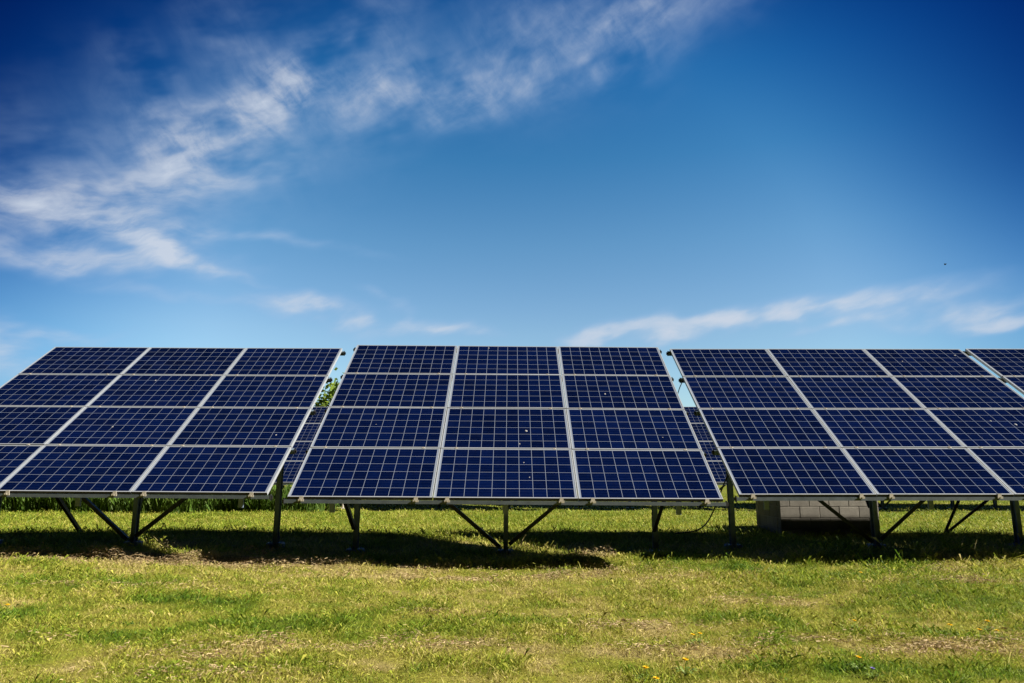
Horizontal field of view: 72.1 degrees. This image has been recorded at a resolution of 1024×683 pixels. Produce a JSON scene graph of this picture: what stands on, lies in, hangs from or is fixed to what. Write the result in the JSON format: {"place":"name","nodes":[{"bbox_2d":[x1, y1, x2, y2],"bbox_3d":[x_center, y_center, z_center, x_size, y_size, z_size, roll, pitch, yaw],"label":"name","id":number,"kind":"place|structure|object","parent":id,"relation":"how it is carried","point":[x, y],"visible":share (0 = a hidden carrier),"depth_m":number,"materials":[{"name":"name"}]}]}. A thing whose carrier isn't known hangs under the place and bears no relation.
{"place":"outdoors","nodes":[
{"label":"outdoors","id":0,"kind":"place"},
{"bbox_2d":[0,485,1023,682],"bbox_3d":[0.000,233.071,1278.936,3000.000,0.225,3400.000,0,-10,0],"label":"ground","id":1,"kind":"structure","parent":0,"point":[564,660],"depth_m":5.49,"materials":[{"name":"green plant"}]},
{"bbox_2d":[0,347,345,549],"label":"solar panel table","id":2,"kind":"object","parent":1,"relation":"on","point":[84,424],"visible":0.97,"depth_m":9.66,"materials":[{"name":"glass"}]},
{"bbox_2d":[0,484,353,513],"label":"tall grass","id":3,"kind":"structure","parent":1,"relation":"on","point":[103,505],"depth_m":18.41,"materials":[{"name":"green plant"}]},
{"bbox_2d":[273,407,382,507],"bbox_3d":[-5.964,3.419,20.782,5.040,3.249,3.292,0,-10,0],"label":"solar panel table","id":4,"kind":"object","parent":1,"relation":"on","point":[293,463],"visible":0.08,"depth_m":20.65,"materials":[{"name":"glass"}]},
{"bbox_2d":[313,367,343,406],"bbox_3d":[-5.668,3.527,27.884,6.074,5.552,6.503,5,-11,-25],"label":"leafy tree","id":5,"kind":"object","parent":1,"relation":"on","point":[324,401],"visible":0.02,"depth_m":27.16,"materials":[{"name":"green plant"}]},
{"bbox_2d":[282,345,728,552],"bbox_3d":[-0.076,1.386,9.744,5.092,3.250,3.326,0,-10,0],"label":"solar panel table","id":6,"kind":"object","parent":1,"relation":"on","point":[505,436],"visible":0.95,"depth_m":9.28,"materials":[{"name":"glass"}]},
{"bbox_2d":[434,408,580,508],"bbox_3d":[-0.088,3.417,20.771,5.040,3.249,3.292,0,-10,0],"label":"solar panel table","id":7,"kind":"object","parent":1,"relation":"on","point":[509,507],"visible":0.06,"depth_m":20.58,"materials":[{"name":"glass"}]},
{"bbox_2d":[0,534,1023,681],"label":"dry clippings","id":8,"kind":"object","parent":1,"relation":"on","point":[531,576],"visible":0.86,"depth_m":4.97,"materials":[{"name":"plant"}]},
{"bbox_2d":[636,666,656,681],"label":"dandelion","id":9,"kind":"object","parent":1,"relation":"on","point":[646,667],"visible":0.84,"depth_m":3.77,"materials":[{"name":"green plant"}]},
{"bbox_2d":[628,407,726,507],"bbox_3d":[5.500,3.408,20.724,5.040,3.249,3.292,0,-10,0],"label":"solar panel table","id":10,"kind":"object","parent":1,"relation":"on","point":[715,462],"visible":0.06,"depth_m":20.59,"materials":[{"name":"glass"}]},
{"bbox_2d":[671,657,698,675],"bbox_3d":[0.952,1.802,3.865,0.149,0.117,0.126,-2,-10,10],"label":"dandelion","id":11,"kind":"object","parent":1,"relation":"on","point":[687,671],"visible":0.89,"depth_m":3.87,"materials":[{"name":"green plant"}]},
{"bbox_2d":[697,632,707,641],"bbox_3d":[1.222,1.935,4.557,0.102,0.095,0.120,-3,-11,15],"label":"dandelion","id":12,"kind":"object","parent":1,"relation":"on","point":[700,633],"visible":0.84,"depth_m":4.57,"materials":[{"name":"green plant"}]},
{"bbox_2d":[755,501,879,535],"bbox_3d":[5.679,3.235,13.187,1.830,0.860,1.310,0,-10,0],"label":"concrete block box","id":13,"kind":"object","parent":1,"relation":"on","point":[801,517],"visible":0.59,"depth_m":12.58,"materials":[{"name":"grey concrete"}]},
{"bbox_2d":[666,349,1023,549],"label":"solar panel table","id":14,"kind":"object","parent":1,"relation":"on","point":[871,427],"visible":0.91,"depth_m":9.95,"materials":[{"name":"glass"}]},
{"bbox_2d":[846,656,869,670],"bbox_3d":[1.924,1.796,3.898,0.127,0.100,0.107,-3,-11,15],"label":"dandelion","id":15,"kind":"object","parent":1,"relation":"on","point":[856,666],"visible":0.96,"depth_m":3.90,"materials":[{"name":"green plant"}]},
{"bbox_2d":[864,667,878,678],"bbox_3d":[1.940,1.789,3.777,0.095,0.075,0.080,5,-11,-26],"label":"violet flower","id":16,"kind":"object","parent":1,"relation":"on","point":[872,676],"visible":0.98,"depth_m":3.78,"materials":[{"name":"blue plant"}]},
{"bbox_2d":[878,501,954,508],"bbox_3d":[10.851,3.408,20.722,5.040,3.249,3.292,0,-10,0],"label":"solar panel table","id":17,"kind":"object","parent":1,"relation":"on","point":[883,505],"visible":0.07,"depth_m":20.54,"materials":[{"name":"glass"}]},
{"bbox_2d":[943,349,1023,533],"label":"solar panel table","id":18,"kind":"object","parent":1,"relation":"on","point":[1006,365],"visible":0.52,"depth_m":11.64,"materials":[{"name":"glass"}]},
{"bbox_2d":[978,620,995,630],"bbox_3d":[3.345,2.009,4.935,0.112,0.104,0.133,-10,-14,42],"label":"dandelion","id":19,"kind":"object","parent":1,"relation":"on","point":[988,627],"visible":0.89,"depth_m":4.94,"materials":[{"name":"green"}]},
{"bbox_2d":[990,500,998,507],"bbox_3d":[16.205,3.409,20.725,5.040,3.249,3.292,0,-10,0],"label":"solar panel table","id":20,"kind":"object","parent":1,"relation":"on","point":[995,505],"visible":0.12,"depth_m":20.57,"materials":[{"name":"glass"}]},
{"bbox_2d":[0,0,1023,406],"label":"sky","id":21,"kind":"structure","parent":0,"point":[666,175],"materials":[{"name":"blue"}]}
]}

